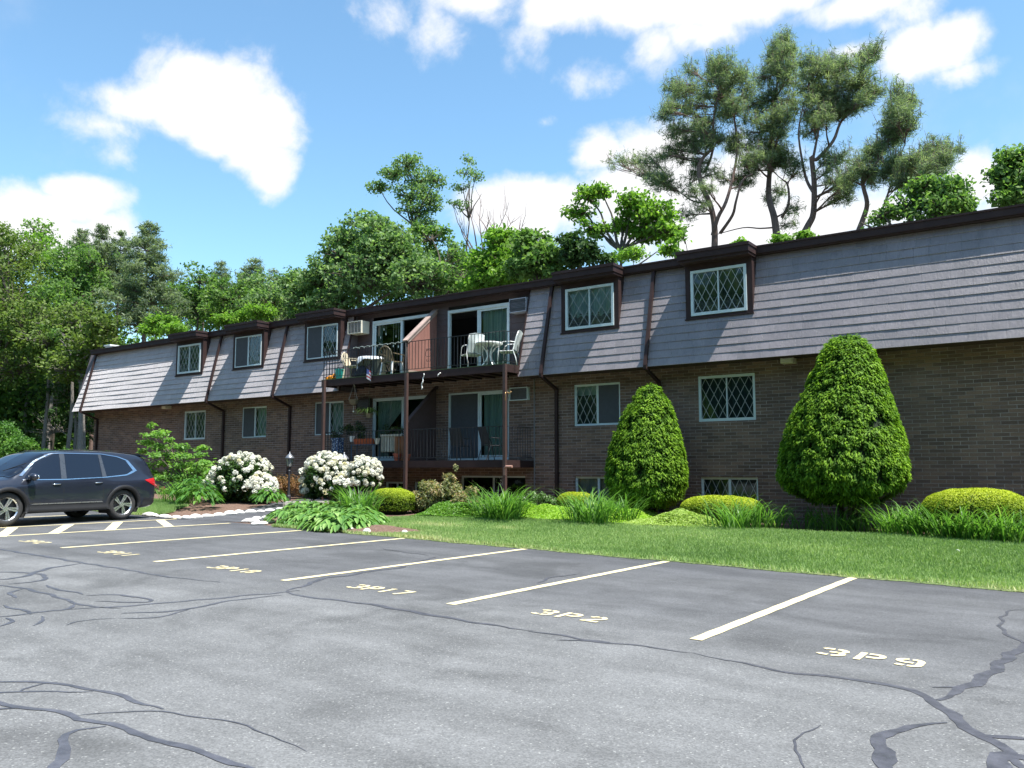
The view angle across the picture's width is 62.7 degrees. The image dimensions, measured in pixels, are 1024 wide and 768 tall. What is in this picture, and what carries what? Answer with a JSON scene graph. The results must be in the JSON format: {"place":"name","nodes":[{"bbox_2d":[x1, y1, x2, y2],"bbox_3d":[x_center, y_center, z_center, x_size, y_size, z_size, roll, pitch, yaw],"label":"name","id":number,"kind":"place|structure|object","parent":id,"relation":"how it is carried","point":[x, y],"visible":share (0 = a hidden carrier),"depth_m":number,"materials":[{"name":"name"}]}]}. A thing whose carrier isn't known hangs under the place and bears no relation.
{"place":"outdoors","nodes":[
{"label":"outdoors","id":0,"kind":"place"},
{"bbox_2d":[183,498,352,522],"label":"path","id":1,"kind":"structure","parent":0,"point":[235,518],"depth_m":21.19,"materials":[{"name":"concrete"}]},
{"bbox_2d":[0,511,1023,767],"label":"parking lot","id":2,"kind":"structure","parent":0,"point":[136,657],"depth_m":6.37,"materials":[{"name":"grey asphalt"}]},
{"bbox_2d":[0,450,154,525],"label":"parked car","id":3,"kind":"object","parent":2,"relation":"on","point":[81,483],"visible":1,"depth_m":18.73,"materials":[{"name":"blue metal"}]},
{"bbox_2d":[283,549,524,580],"bbox_3d":[-1.293,2.621,12.371,0.123,0.003,5.150,-4,-7,36],"label":"parking line","id":4,"kind":"object","parent":2,"relation":"on","point":[397,565],"visible":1,"depth_m":11.91,"materials":[{"name":"paint"}]},
{"bbox_2d":[446,561,669,604],"bbox_3d":[0.867,2.511,10.839,0.123,0.003,5.140,-4,-7,36],"label":"parking line","id":5,"kind":"object","parent":2,"relation":"on","point":[523,589],"visible":1,"depth_m":10.28,"materials":[{"name":"paint"}]},
{"bbox_2d":[690,577,856,639],"bbox_3d":[3.087,2.397,9.253,0.123,0.003,5.150,-4,-7,36],"label":"parking line","id":6,"kind":"object","parent":2,"relation":"on","point":[716,631],"visible":1,"depth_m":8.60,"materials":[{"name":"paint"}]},
{"bbox_2d":[816,648,925,666],"bbox_3d":[2.820,2.150,6.617,0.778,0.014,0.290,-4,-7,35],"label":"stall number","id":7,"kind":"object","parent":2,"relation":"on","point":[920,663],"visible":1,"depth_m":6.61,"materials":[{"name":"paint"}]},
{"bbox_2d":[0,0,1023,342],"label":"sky","id":8,"kind":"structure","parent":0,"point":[243,129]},
{"bbox_2d":[154,489,929,534],"bbox_3d":[1.302,3.094,18.827,70.000,1.225,8.280,-4,-7,35],"label":"planting bed","id":9,"kind":"object","parent":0,"point":[203,507],"visible":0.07,"depth_m":23.36,"materials":[{"name":"brown soil"}]},
{"bbox_2d":[136,423,217,493],"bbox_3d":[-11.973,2.717,30.389,5.160,2.828,1.990,-4,-7,35],"label":"leafy shrub","id":10,"kind":"object","parent":9,"relation":"on","point":[198,467],"visible":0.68,"depth_m":30.36,"materials":[{"name":"green plant"}]},
{"bbox_2d":[154,478,214,503],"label":"daylily clump","id":11,"kind":"object","parent":9,"relation":"on","point":[191,500],"visible":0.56,"depth_m":24.97,"materials":[{"name":"green plant"}]},
{"bbox_2d":[166,475,220,499],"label":"leafy perennial","id":12,"kind":"object","parent":9,"relation":"on","point":[185,482],"visible":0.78,"depth_m":24.48,"materials":[{"name":"plant"}]},
{"bbox_2d":[175,483,224,505],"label":"leafy perennial","id":13,"kind":"object","parent":9,"relation":"on","point":[213,495],"visible":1,"depth_m":23.18,"materials":[{"name":"plant"}]},
{"bbox_2d":[201,451,280,502],"bbox_3d":[-8.201,2.836,25.537,3.180,1.612,1.906,-4,-7,35],"label":"rhododendron","id":14,"kind":"object","parent":9,"relation":"on","point":[244,476],"visible":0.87,"depth_m":25.05,"materials":[{"name":"white plant"}]},
{"bbox_2d":[249,486,289,506],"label":"leafy perennial","id":15,"kind":"object","parent":9,"relation":"on","point":[263,495],"visible":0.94,"depth_m":23.45,"materials":[{"name":"plant"}]},
{"bbox_2d":[274,472,303,496],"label":"rust leaved shrub","id":16,"kind":"object","parent":9,"relation":"on","point":[294,484],"visible":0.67,"depth_m":27.81,"materials":[{"name":"orange plant"}]},
{"bbox_2d":[263,504,315,523],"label":"hosta","id":17,"kind":"object","parent":9,"relation":"on","point":[280,513],"visible":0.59,"depth_m":19.36,"materials":[{"name":"green plant"}]},
{"bbox_2d":[278,509,319,527],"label":"hosta","id":18,"kind":"object","parent":9,"relation":"on","point":[295,517],"visible":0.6,"depth_m":18.38,"materials":[{"name":"green plant"}]},
{"bbox_2d":[298,450,383,504],"bbox_3d":[-5.003,2.741,24.387,2.931,1.660,1.637,-4,-7,35],"label":"rhododendron","id":19,"kind":"object","parent":9,"relation":"on","point":[324,471],"visible":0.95,"depth_m":24.09,"materials":[{"name":"white plant"}]},
{"bbox_2d":[326,481,393,512],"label":"daylily clump","id":20,"kind":"object","parent":9,"relation":"on","point":[356,500],"visible":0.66,"depth_m":20.20,"materials":[{"name":"green plant"}]},
{"bbox_2d":[368,488,415,514],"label":"clipped hedge","id":21,"kind":"object","parent":9,"relation":"on","point":[400,503],"visible":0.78,"depth_m":20.96,"materials":[{"name":"green plant"}]},
{"bbox_2d":[410,463,478,511],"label":"tan leaved shrub","id":22,"kind":"object","parent":9,"relation":"on","point":[428,494],"visible":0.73,"depth_m":20.91,"materials":[{"name":"beige plant"}]},
{"bbox_2d":[518,500,658,522],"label":"ground cover","id":23,"kind":"object","parent":9,"relation":"on","point":[549,511],"visible":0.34,"depth_m":19.48,"materials":[{"name":"green plant"}]},
{"bbox_2d":[586,491,654,520],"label":"daylily clump","id":24,"kind":"object","parent":9,"relation":"on","point":[626,510],"visible":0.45,"depth_m":18.60,"materials":[{"name":"green plant"}]},
{"bbox_2d":[604,382,688,510],"bbox_3d":[3.277,1.671,20.616,2.099,3.434,2.071,-4,-7,35],"label":"yew bush","id":25,"kind":"object","parent":9,"relation":"on","point":[647,455],"visible":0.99,"depth_m":19.95,"materials":[{"name":"green plant"}]},
{"bbox_2d":[679,495,763,525],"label":"clipped hedge","id":26,"kind":"object","parent":9,"relation":"on","point":[694,504],"visible":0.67,"depth_m":18.27,"materials":[{"name":"green plant"}]},
{"bbox_2d":[697,493,793,529],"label":"daylily clump","id":27,"kind":"object","parent":9,"relation":"on","point":[728,521],"visible":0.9,"depth_m":16.91,"materials":[{"name":"green plant"}]},
{"bbox_2d":[717,499,800,528],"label":"daylily clump","id":28,"kind":"object","parent":9,"relation":"on","point":[770,524],"visible":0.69,"depth_m":17.13,"materials":[{"name":"green plant"}]},
{"bbox_2d":[777,503,838,530],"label":"daylily clump","id":29,"kind":"object","parent":9,"relation":"on","point":[807,527],"visible":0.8,"depth_m":17.12,"materials":[{"name":"green plant"}]},
{"bbox_2d":[805,503,870,531],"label":"daylily clump","id":30,"kind":"object","parent":9,"relation":"on","point":[835,521],"visible":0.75,"depth_m":16.88,"materials":[{"name":"green plant"}]},
{"bbox_2d":[775,333,912,531],"bbox_3d":[6.858,1.043,17.548,2.692,4.217,2.647,-4,-7,35],"label":"yew bush","id":31,"kind":"object","parent":9,"relation":"on","point":[845,440],"visible":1,"depth_m":16.74,"materials":[{"name":"green plant"}]},
{"bbox_2d":[830,502,905,532],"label":"daylily clump","id":32,"kind":"object","parent":9,"relation":"on","point":[858,523],"visible":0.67,"depth_m":16.70,"materials":[{"name":"green plant"}]},
{"bbox_2d":[850,498,937,533],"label":"daylily clump","id":33,"kind":"object","parent":9,"relation":"on","point":[888,525],"visible":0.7,"depth_m":15.97,"materials":[{"name":"green plant"}]},
{"bbox_2d":[866,500,969,535],"bbox_3d":[7.765,2.512,15.879,2.308,0.769,1.661,-3,-6,25],"label":"daylily clump","id":34,"kind":"object","parent":9,"relation":"on","point":[917,518],"visible":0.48,"depth_m":15.66,"materials":[{"name":"green plant"}]},
{"bbox_2d":[891,496,982,538],"bbox_3d":[7.919,2.473,15.504,1.940,0.784,1.733,-4,-7,35],"label":"daylily clump","id":35,"kind":"object","parent":9,"relation":"on","point":[946,532],"visible":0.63,"depth_m":15.34,"materials":[{"name":"green plant"}]},
{"bbox_2d":[909,502,1016,539],"bbox_3d":[8.247,2.450,15.325,1.988,0.808,1.746,-4,-7,35],"label":"daylily clump","id":36,"kind":"object","parent":9,"relation":"on","point":[968,534],"visible":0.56,"depth_m":15.01,"materials":[{"name":"green plant"}]},
{"bbox_2d":[920,487,1023,536],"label":"clipped hedge","id":37,"kind":"object","parent":9,"relation":"on","point":[988,499],"visible":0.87,"depth_m":15.47,"materials":[{"name":"green plant"}]},
{"bbox_2d":[927,504,1023,540],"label":"daylily clump","id":38,"kind":"object","parent":9,"relation":"on","point":[975,534],"visible":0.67,"depth_m":14.76,"materials":[{"name":"green plant"}]},
{"bbox_2d":[968,504,1023,542],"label":"daylily clump","id":39,"kind":"object","parent":9,"relation":"on","point":[1004,533],"visible":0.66,"depth_m":14.59,"materials":[{"name":"green plant"}]},
{"bbox_2d":[271,515,1023,591],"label":"lawn","id":40,"kind":"structure","parent":0,"point":[926,582],"depth_m":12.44,"materials":[{"name":"green plant"}]},
{"bbox_2d":[306,511,366,532],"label":"hosta","id":41,"kind":"object","parent":40,"relation":"on","point":[322,525],"visible":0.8,"depth_m":17.27,"materials":[{"name":"green plant"}]},
{"bbox_2d":[339,524,419,532],"bbox_3d":[-2.782,2.980,17.402,2.328,0.127,1.306,-4,-7,35],"label":"mulch mound","id":42,"kind":"object","parent":40,"relation":"on","point":[382,528],"visible":0.65,"depth_m":17.07,"materials":[{"name":"brown soil"}]},
{"bbox_2d":[325,511,381,531],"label":"hosta","id":43,"kind":"object","parent":42,"relation":"on","point":[363,519],"visible":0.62,"depth_m":17.38,"materials":[{"name":"green plant"}]},
{"bbox_2d":[411,500,536,517],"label":"ground cover","id":44,"kind":"object","parent":40,"relation":"on","point":[449,508],"visible":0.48,"depth_m":20.01,"materials":[{"name":"plant"}]},
{"bbox_2d":[461,481,545,520],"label":"daylily clump","id":45,"kind":"object","parent":40,"relation":"on","point":[503,510],"visible":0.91,"depth_m":18.70,"materials":[{"name":"green plant"}]},
{"bbox_2d":[539,486,631,524],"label":"daylily clump","id":46,"kind":"object","parent":40,"relation":"on","point":[587,512],"visible":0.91,"depth_m":17.95,"materials":[{"name":"green plant"}]},
{"bbox_2d":[621,508,722,527],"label":"ground cover","id":47,"kind":"object","parent":40,"relation":"on","point":[679,517],"visible":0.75,"depth_m":17.66,"materials":[{"name":"green plant"}]},
{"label":"ground","id":48,"kind":"structure","parent":0,"visible":0},
{"bbox_2d":[0,419,35,457],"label":"leafy shrub","id":49,"kind":"object","parent":48,"relation":"on","point":[12,440],"visible":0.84,"depth_m":36.95,"materials":[{"name":"plant"}]},
{"bbox_2d":[0,221,65,389],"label":"tree","id":50,"kind":"object","parent":48,"relation":"on","point":[14,309],"visible":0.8,"depth_m":58.33,"materials":[{"name":"green plant"}]},
{"bbox_2d":[1,370,69,428],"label":"tree","id":51,"kind":"object","parent":48,"relation":"on","point":[21,393],"visible":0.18,"depth_m":63.74,"materials":[{"name":"green plant"}]},
{"bbox_2d":[11,217,70,421],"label":"tree","id":52,"kind":"object","parent":48,"relation":"on","point":[43,237],"visible":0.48,"depth_m":69.72,"materials":[{"name":"green plant"}]},
{"bbox_2d":[22,320,63,448],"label":"tree","id":53,"kind":"object","parent":48,"relation":"on","point":[43,445],"visible":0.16,"depth_m":55.55,"materials":[{"name":"green plant"}]},
{"bbox_2d":[21,368,94,449],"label":"tree","id":54,"kind":"object","parent":48,"relation":"on","point":[64,422],"visible":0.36,"depth_m":56.66,"materials":[{"name":"green plant"}]},
{"bbox_2d":[45,327,82,448],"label":"tree","id":55,"kind":"object","parent":48,"relation":"on","point":[57,335],"visible":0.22,"depth_m":52.88,"materials":[{"name":"green plant"}]},
{"bbox_2d":[12,300,126,449],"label":"tree","id":56,"kind":"object","parent":48,"relation":"on","point":[98,327],"visible":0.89,"depth_m":50.69,"materials":[{"name":"green plant"}]},
{"bbox_2d":[21,240,119,449],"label":"tree","id":57,"kind":"object","parent":48,"relation":"on","point":[75,282],"visible":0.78,"depth_m":60.64,"materials":[{"name":"green plant"}]},
{"bbox_2d":[58,228,92,439],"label":"pine tree","id":58,"kind":"object","parent":48,"relation":"on","point":[83,236],"visible":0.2,"depth_m":69.85,"materials":[{"name":"green plant"}]},
{"bbox_2d":[88,223,120,449],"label":"pine tree","id":59,"kind":"object","parent":48,"relation":"on","point":[101,235],"visible":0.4,"depth_m":64.04,"materials":[{"name":"green plant"}]},
{"bbox_2d":[0,289,213,449],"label":"wood","id":60,"kind":"object","parent":48,"relation":"on","point":[60,440],"visible":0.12,"depth_m":63.01,"materials":[{"name":"green plant"}]},
{"bbox_2d":[93,229,145,340],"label":"pine tree","id":61,"kind":"object","parent":48,"relation":"on","point":[114,248],"visible":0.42,"depth_m":64.09,"materials":[{"name":"green plant"}]},
{"bbox_2d":[85,220,193,341],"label":"pine tree","id":62,"kind":"object","parent":48,"relation":"on","point":[136,282],"visible":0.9,"depth_m":52.30,"materials":[{"name":"green plant"}]},
{"bbox_2d":[137,311,189,339],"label":"tree","id":63,"kind":"object","parent":48,"relation":"on","point":[157,325],"visible":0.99,"depth_m":41.72,"materials":[{"name":"green plant"}]},
{"bbox_2d":[159,260,226,329],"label":"tree","id":64,"kind":"object","parent":48,"relation":"on","point":[202,277],"visible":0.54,"depth_m":60.17,"materials":[{"name":"green plant"}]},
{"bbox_2d":[151,281,249,331],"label":"tree","id":65,"kind":"object","parent":48,"relation":"on","point":[193,324],"visible":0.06,"depth_m":73.69,"materials":[{"name":"green plant"}]},
{"bbox_2d":[196,274,252,329],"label":"tree","id":66,"kind":"object","parent":48,"relation":"on","point":[217,300],"visible":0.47,"depth_m":54.29,"materials":[{"name":"green plant"}]},
{"bbox_2d":[207,301,281,326],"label":"tree","id":67,"kind":"object","parent":48,"relation":"on","point":[261,311],"visible":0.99,"depth_m":48.42,"materials":[{"name":"green plant"}]},
{"bbox_2d":[224,267,296,321],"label":"tree","id":68,"kind":"object","parent":48,"relation":"on","point":[262,293],"visible":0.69,"depth_m":52.95,"materials":[{"name":"green plant"}]},
{"bbox_2d":[275,208,455,312],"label":"tree","id":69,"kind":"object","parent":48,"relation":"on","point":[370,246],"visible":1,"depth_m":45.38,"materials":[{"name":"green plant"}]},
{"bbox_2d":[321,241,428,306],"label":"tree","id":70,"kind":"object","parent":48,"relation":"on","point":[388,299],"visible":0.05,"depth_m":56.81,"materials":[{"name":"green plant"}]},
{"bbox_2d":[364,151,448,296],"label":"tree","id":71,"kind":"object","parent":48,"relation":"on","point":[413,196],"visible":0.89,"depth_m":50.08,"materials":[{"name":"green plant"}]},
{"bbox_2d":[410,220,474,296],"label":"tree","id":72,"kind":"object","parent":48,"relation":"on","point":[459,257],"visible":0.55,"depth_m":46.20,"materials":[{"name":"green plant"}]},
{"bbox_2d":[446,151,485,254],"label":"tree","id":73,"kind":"object","parent":48,"relation":"on","point":[458,188],"visible":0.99,"depth_m":48.05,"materials":[{"name":"green plant"}]},
{"bbox_2d":[447,190,525,258],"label":"bare tree","id":74,"kind":"object","parent":48,"relation":"on","point":[462,232],"visible":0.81,"depth_m":47.20,"materials":[{"name":"brown wood"}]},
{"bbox_2d":[455,223,528,291],"bbox_3d":[-0.740,-1.201,40.074,4.553,12.995,3.274,-4,-7,35],"label":"tree","id":75,"kind":"object","parent":48,"relation":"on","point":[485,269],"visible":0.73,"depth_m":39.80,"materials":[{"name":"green plant"}]},
{"bbox_2d":[499,227,570,282],"bbox_3d":[1.203,-1.096,37.463,3.417,12.358,3.016,-4,-7,35],"label":"tree","id":76,"kind":"object","parent":48,"relation":"on","point":[536,260],"visible":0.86,"depth_m":37.36,"materials":[{"name":"green plant"}]},
{"bbox_2d":[72,203,1023,527],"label":"apartment building","id":77,"kind":"structure","parent":48,"relation":"on","point":[722,345],"depth_m":22.19,"materials":[{"name":"brick"}]},
{"bbox_2d":[177,343,200,373],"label":"window","id":78,"kind":"structure","parent":77,"relation":"in","point":[191,353],"depth_m":33.43,"materials":[{"name":"glass"}]},
{"bbox_2d":[184,410,205,439],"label":"window","id":79,"kind":"structure","parent":77,"relation":"in","point":[196,419],"depth_m":33.79,"materials":[{"name":"glass"}]},
{"bbox_2d":[234,334,261,367],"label":"window","id":80,"kind":"structure","parent":77,"relation":"in","point":[246,346],"depth_m":31.29,"materials":[{"name":"glass"}]},
{"bbox_2d":[242,406,266,437],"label":"window","id":81,"kind":"structure","parent":77,"relation":"in","point":[249,428],"depth_m":31.58,"materials":[{"name":"glass"}]},
{"bbox_2d":[306,323,337,359],"bbox_3d":[-6.493,-1.452,28.924,1.520,1.140,0.154,-4,-7,35],"label":"window","id":82,"kind":"structure","parent":77,"relation":"in","point":[318,337],"depth_m":28.96,"materials":[{"name":"glass"}]},
{"bbox_2d":[315,401,343,434],"bbox_3d":[-6.298,1.197,29.213,1.450,1.150,0.154,-4,-7,35],"label":"window","id":83,"kind":"structure","parent":77,"relation":"in","point":[338,406],"depth_m":29.20,"materials":[{"name":"glass"}]},
{"bbox_2d":[372,395,426,460],"bbox_3d":[-3.483,1.448,27.200,2.670,2.060,0.210,-4,-7,35],"label":"sliding door","id":84,"kind":"structure","parent":77,"relation":"in","point":[390,408],"depth_m":27.77,"materials":[{"name":"glass"}]},
{"bbox_2d":[372,314,427,372],"bbox_3d":[-3.546,-1.191,27.441,2.640,1.960,0.210,-4,-7,35],"label":"sliding door","id":85,"kind":"structure","parent":77,"relation":"in","point":[376,340],"depth_m":27.88,"materials":[{"name":"glass"}]},
{"bbox_2d":[460,333,483,366],"bbox_3d":[-1.136,-0.944,24.410,0.568,1.003,0.627,3,-6,-24],"label":"patio chair","id":86,"kind":"object","parent":77,"relation":"on","point":[477,347],"visible":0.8,"depth_m":24.24,"materials":[{"name":"white paint"}]},
{"bbox_2d":[447,302,509,368],"bbox_3d":[-0.986,-1.377,25.624,2.370,1.960,0.210,-4,-7,35],"label":"sliding door","id":87,"kind":"structure","parent":77,"relation":"in","point":[496,317],"depth_m":25.46,"materials":[{"name":"glass"}]},
{"bbox_2d":[448,390,508,459],"bbox_3d":[-0.963,1.265,25.412,2.320,2.060,0.210,-4,-7,35],"label":"sliding door","id":88,"kind":"structure","parent":77,"relation":"in","point":[465,409],"depth_m":25.46,"materials":[{"name":"glass"}]},
{"bbox_2d":[565,283,613,330],"bbox_3d":[2.126,-2.078,22.803,1.500,1.140,0.162,-4,-7,35],"label":"window","id":89,"kind":"structure","parent":77,"relation":"in","point":[595,299],"depth_m":22.84,"materials":[{"name":"glass"}]},
{"bbox_2d":[576,477,615,502],"bbox_3d":[2.391,3.031,22.826,1.440,1.020,0.154,-4,-7,35],"label":"window","id":90,"kind":"structure","parent":77,"relation":"in","point":[587,483],"depth_m":23.03,"materials":[{"name":"glass"}]},
{"bbox_2d":[574,382,619,425],"bbox_3d":[2.376,0.566,23.057,1.440,1.150,0.154,-4,-7,35],"label":"window","id":91,"kind":"structure","parent":77,"relation":"in","point":[595,404],"depth_m":23.01,"materials":[{"name":"glass"}]},
{"bbox_2d":[690,263,746,315],"bbox_3d":[5.101,-2.295,20.691,1.430,1.140,0.162,-4,-7,35],"label":"window","id":92,"kind":"structure","parent":77,"relation":"in","point":[725,281],"depth_m":20.71,"materials":[{"name":"glass"}]},
{"bbox_2d":[698,373,755,421],"bbox_3d":[5.374,0.348,20.925,1.470,1.150,0.162,-4,-7,35],"label":"window","id":93,"kind":"structure","parent":77,"relation":"in","point":[731,397],"depth_m":20.95,"materials":[{"name":"glass"}]},
{"bbox_2d":[701,477,757,500],"bbox_3d":[5.395,2.812,20.694,1.460,1.020,0.154,-4,-7,35],"label":"window","id":94,"kind":"structure","parent":77,"relation":"in","point":[737,486],"depth_m":20.71,"materials":[{"name":"glass"}]},
{"bbox_2d":[553,228,684,268],"bbox_3d":[4.281,-1.012,35.093,5.736,11.823,2.365,-4,-7,35],"label":"tree","id":95,"kind":"object","parent":48,"relation":"on","point":[577,251],"visible":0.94,"depth_m":36.01,"materials":[{"name":"green plant"}]},
{"bbox_2d":[559,180,693,265],"bbox_3d":[5.455,-2.361,39.805,6.782,15.419,3.314,-4,-7,35],"label":"tree","id":96,"kind":"object","parent":48,"relation":"on","point":[650,223],"visible":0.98,"depth_m":40.00,"materials":[{"name":"green plant"}]},
{"bbox_2d":[610,245,650,264],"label":"tree","id":97,"kind":"object","parent":48,"relation":"on","point":[633,253],"visible":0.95,"depth_m":32.76,"materials":[{"name":"green plant"}]},
{"bbox_2d":[656,229,692,257],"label":"tree","id":98,"kind":"object","parent":48,"relation":"on","point":[667,249],"visible":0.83,"depth_m":35.88,"materials":[{"name":"green plant"}]},
{"bbox_2d":[600,45,761,245],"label":"pine tree","id":99,"kind":"object","parent":48,"relation":"on","point":[726,102],"visible":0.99,"depth_m":40.97,"materials":[{"name":"green plant"}]},
{"bbox_2d":[718,22,810,235],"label":"pine tree","id":100,"kind":"object","parent":48,"relation":"on","point":[782,53],"visible":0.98,"depth_m":40.76,"materials":[{"name":"green plant"}]},
{"bbox_2d":[729,227,819,243],"bbox_3d":[11.510,-0.794,36.356,3.966,11.858,1.599,-4,-7,35],"label":"tree","id":101,"kind":"object","parent":48,"relation":"on","point":[800,234],"visible":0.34,"depth_m":36.12,"materials":[{"name":"green plant"}]},
{"bbox_2d":[792,31,888,230],"bbox_3d":[15.157,-5.823,38.089,4.326,22.207,5.732,-2,-6,19],"label":"pine tree","id":102,"kind":"object","parent":48,"relation":"on","point":[824,102],"visible":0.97,"depth_m":38.12,"materials":[{"name":"green plant"}]},
{"bbox_2d":[836,73,968,229],"bbox_3d":[15.996,-4.102,34.267,5.341,18.106,5.452,-4,-7,35],"label":"pine tree","id":103,"kind":"object","parent":48,"relation":"on","point":[898,123],"visible":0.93,"depth_m":34.35,"materials":[{"name":"green plant"}]},
{"bbox_2d":[859,170,981,228],"bbox_3d":[14.635,-1.592,30.074,4.166,12.378,3.010,-4,-7,35],"label":"tree","id":104,"kind":"object","parent":48,"relation":"on","point":[930,196],"visible":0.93,"depth_m":30.12,"materials":[{"name":"green plant"}]},
{"bbox_2d":[979,142,1023,207],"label":"tree","id":105,"kind":"object","parent":48,"relation":"on","point":[1005,175],"visible":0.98,"depth_m":26.83,"materials":[{"name":"green plant"}]},
{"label":"lawn","id":106,"kind":"structure","parent":0,"visible":0},
{"bbox_2d":[97,498,188,513],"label":"grass","id":107,"kind":"structure","parent":106,"relation":"on","point":[158,506],"depth_m":23.07,"materials":[{"name":"plant"}]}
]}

